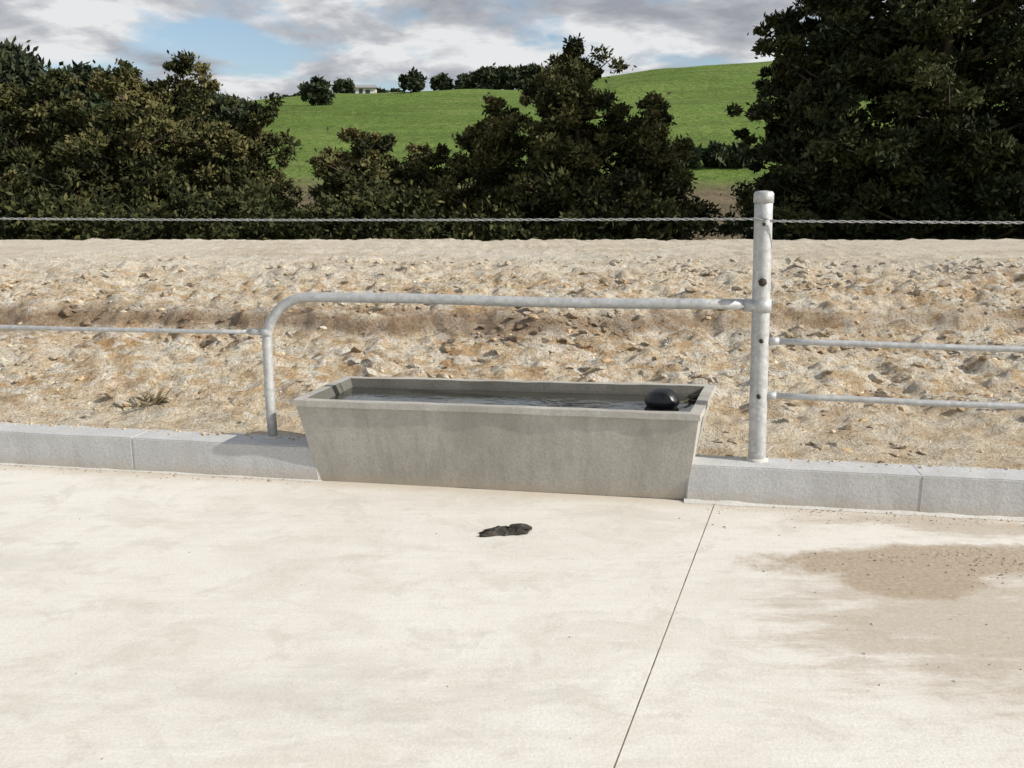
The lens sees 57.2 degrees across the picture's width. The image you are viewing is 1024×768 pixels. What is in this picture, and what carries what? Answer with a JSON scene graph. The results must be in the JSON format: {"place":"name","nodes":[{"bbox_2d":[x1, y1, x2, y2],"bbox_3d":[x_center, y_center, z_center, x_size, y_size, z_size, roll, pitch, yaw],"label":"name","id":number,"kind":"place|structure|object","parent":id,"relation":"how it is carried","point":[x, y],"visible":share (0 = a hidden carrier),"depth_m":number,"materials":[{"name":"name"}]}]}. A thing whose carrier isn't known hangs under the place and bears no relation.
{"place":"outdoors","nodes":[
{"label":"outdoors","id":0,"kind":"place"},
{"bbox_2d":[342,481,678,499],"bbox_3d":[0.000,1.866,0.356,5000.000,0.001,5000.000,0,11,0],"label":"ground","id":1,"kind":"structure","parent":0,"point":[547,492],"depth_m":6.23,"materials":[{"name":"beige concrete"}]},
{"bbox_2d":[0,87,57,239],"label":"totara tree","id":2,"kind":"object","parent":1,"relation":"on","point":[4,139],"visible":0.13,"depth_m":29.35,"materials":[{"name":"green plant"}]},
{"bbox_2d":[0,67,128,239],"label":"totara tree","id":3,"kind":"object","parent":1,"relation":"on","point":[52,110],"visible":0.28,"depth_m":30.32,"materials":[{"name":"green plant"}]},
{"bbox_2d":[7,64,216,239],"bbox_3d":[-12.595,-6.776,29.978,5.684,6.602,5.979,0,11,0],"label":"totara tree","id":4,"kind":"object","parent":1,"relation":"on","point":[97,145],"visible":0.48,"depth_m":29.22,"materials":[{"name":"green plant"}]},
{"bbox_2d":[79,49,249,238],"bbox_3d":[-11.373,-7.542,31.895,6.278,7.383,5.676,9,14,40],"label":"totara tree","id":5,"kind":"object","parent":1,"relation":"on","point":[186,94],"visible":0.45,"depth_m":31.13,"materials":[{"name":"green plant"}]},
{"bbox_2d":[186,92,319,239],"bbox_3d":[-8.585,-6.631,31.209,4.757,5.906,4.988,0,11,0],"label":"totara tree","id":6,"kind":"object","parent":1,"relation":"on","point":[242,161],"visible":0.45,"depth_m":30.57,"materials":[{"name":"green plant"}]},
{"bbox_2d":[292,125,440,238],"bbox_3d":[-4.818,-5.986,30.621,5.521,4.762,5.496,0,11,0],"label":"totara tree","id":7,"kind":"object","parent":1,"relation":"on","point":[336,171],"visible":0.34,"depth_m":29.42,"materials":[{"name":"green plant"}]},
{"bbox_2d":[376,142,481,238],"bbox_3d":[-2.555,-5.940,31.479,4.888,4.311,4.354,-3,11,-16],"label":"totara tree","id":8,"kind":"object","parent":1,"relation":"on","point":[418,165],"visible":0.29,"depth_m":30.33,"materials":[{"name":"green plant"}]},
{"bbox_2d":[0,160,939,240],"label":"scrub hedge","id":9,"kind":"object","parent":1,"relation":"on","point":[41,205],"visible":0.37,"depth_m":27.32,"materials":[{"name":"green plant"}]},
{"bbox_2d":[408,92,540,239],"bbox_3d":[-0.857,-6.454,30.414,5.033,5.734,5.332,10,15,43],"label":"totara tree","id":10,"kind":"object","parent":1,"relation":"on","point":[491,156],"visible":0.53,"depth_m":29.35,"materials":[{"name":"green plant"}]},
{"bbox_2d":[485,33,720,239],"bbox_3d":[2.544,-7.029,29.624,7.193,7.528,7.688,5,12,25],"label":"totara tree","id":11,"kind":"object","parent":1,"relation":"on","point":[569,101],"visible":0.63,"depth_m":27.90,"materials":[{"name":"green plant"}]},
{"bbox_2d":[589,91,722,239],"bbox_3d":[4.115,-6.390,29.863,5.066,5.768,5.367,10,15,42],"label":"totara tree","id":12,"kind":"object","parent":1,"relation":"on","point":[651,149],"visible":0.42,"depth_m":28.84,"materials":[{"name":"green plant"}]},
{"bbox_2d":[717,0,932,239],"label":"macrocarpa tree","id":13,"kind":"object","parent":1,"relation":"on","point":[793,88],"visible":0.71,"depth_m":26.01,"materials":[{"name":"green plant"}]},
{"bbox_2d":[771,0,1023,239],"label":"macrocarpa tree","id":14,"kind":"object","parent":1,"relation":"on","point":[948,145],"visible":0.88,"depth_m":24.51,"materials":[{"name":"green plant"}]},
{"bbox_2d":[997,24,1023,97],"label":"macrocarpa tree","id":15,"kind":"object","parent":1,"relation":"on","point":[1003,64],"visible":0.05,"depth_m":24.87,"materials":[{"name":"green plant"}]},
{"bbox_2d":[0,465,1023,767],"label":"concrete pavement","id":16,"kind":"structure","parent":0,"point":[188,621],"depth_m":3.26,"materials":[{"name":"beige concrete"}]},
{"bbox_2d":[0,422,329,481],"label":"concrete kerb","id":17,"kind":"structure","parent":16,"relation":"on","point":[242,455],"depth_m":5.17,"materials":[{"name":"grey concrete"}]},
{"bbox_2d":[1,422,1021,474],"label":"kerb crumbs","id":18,"kind":"object","parent":17,"relation":"on","point":[247,434],"visible":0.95,"depth_m":5.23,"materials":[{"name":"soil"}]},
{"bbox_2d":[0,191,1023,462],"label":"pipe fence","id":19,"kind":"object","parent":17,"relation":"on","point":[758,305],"visible":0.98,"depth_m":4.63,"materials":[{"name":"metal"}]},
{"bbox_2d":[292,376,715,499],"bbox_3d":[0.003,0.248,5.091,2.180,0.511,0.793,2,11,9],"label":"water trough","id":20,"kind":"object","parent":16,"relation":"on","point":[641,440],"visible":1,"depth_m":4.81,"materials":[{"name":"concrete"}]},
{"bbox_2d":[479,523,531,536],"bbox_3d":[-0.029,0.649,4.228,0.248,0.037,0.106,-2,11,-9],"label":"crumpled rag","id":21,"kind":"object","parent":16,"relation":"on","point":[517,529],"visible":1,"depth_m":4.21,"materials":[{"name":"black fabric"}]},
{"bbox_2d":[0,464,1023,758],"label":"loose grit","id":22,"kind":"object","parent":16,"relation":"on","point":[730,526],"visible":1,"depth_m":3.96,"materials":[{"name":"beige gravel"}]},
{"bbox_2d":[684,454,1023,520],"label":"concrete kerb","id":23,"kind":"structure","parent":16,"relation":"on","point":[954,491],"depth_m":4.53,"materials":[{"name":"grey concrete"}]},
{"bbox_2d":[0,238,1023,468],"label":"clay bank","id":24,"kind":"structure","parent":0,"point":[990,433],"depth_m":7.74,"materials":[{"name":"beige soil"}]},
{"bbox_2d":[123,388,171,407],"bbox_3d":[-2.428,0.086,6.270,0.317,0.104,0.305,-4,11,-19],"label":"dead weed","id":25,"kind":"object","parent":24,"relation":"on","point":[157,399],"visible":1,"depth_m":6.27,"materials":[{"name":"beige plant"}]},
{"bbox_2d":[0,253,1023,462],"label":"clay clods","id":26,"kind":"object","parent":24,"relation":"on","point":[726,376],"visible":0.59,"depth_m":7.71,"materials":[{"name":"beige soil"}]},
{"bbox_2d":[0,256,1023,462],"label":"clay rubble","id":27,"kind":"object","parent":24,"relation":"on","point":[708,317],"visible":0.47,"depth_m":7.70,"materials":[{"name":"beige soil"}]},
{"bbox_2d":[0,0,1023,100],"label":"sky","id":28,"kind":"structure","parent":0,"point":[256,49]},
{"bbox_2d":[30,53,1021,239],"bbox_3d":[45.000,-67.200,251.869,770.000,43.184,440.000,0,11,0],"label":"green hill","id":29,"kind":"structure","parent":0,"point":[699,98],"depth_m":124.75,"materials":[{"name":"green plant"}]},
{"bbox_2d":[353,85,378,93],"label":"farmhouse","id":30,"kind":"object","parent":29,"relation":"on","point":[366,88],"visible":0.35,"depth_m":205.60,"materials":[{"name":"white paint"}]},
{"bbox_2d":[0,35,762,168],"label":"distant trees","id":31,"kind":"object","parent":29,"relation":"on","point":[20,67],"visible":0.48,"depth_m":109.52,"materials":[{"name":"green plant"}]}
]}

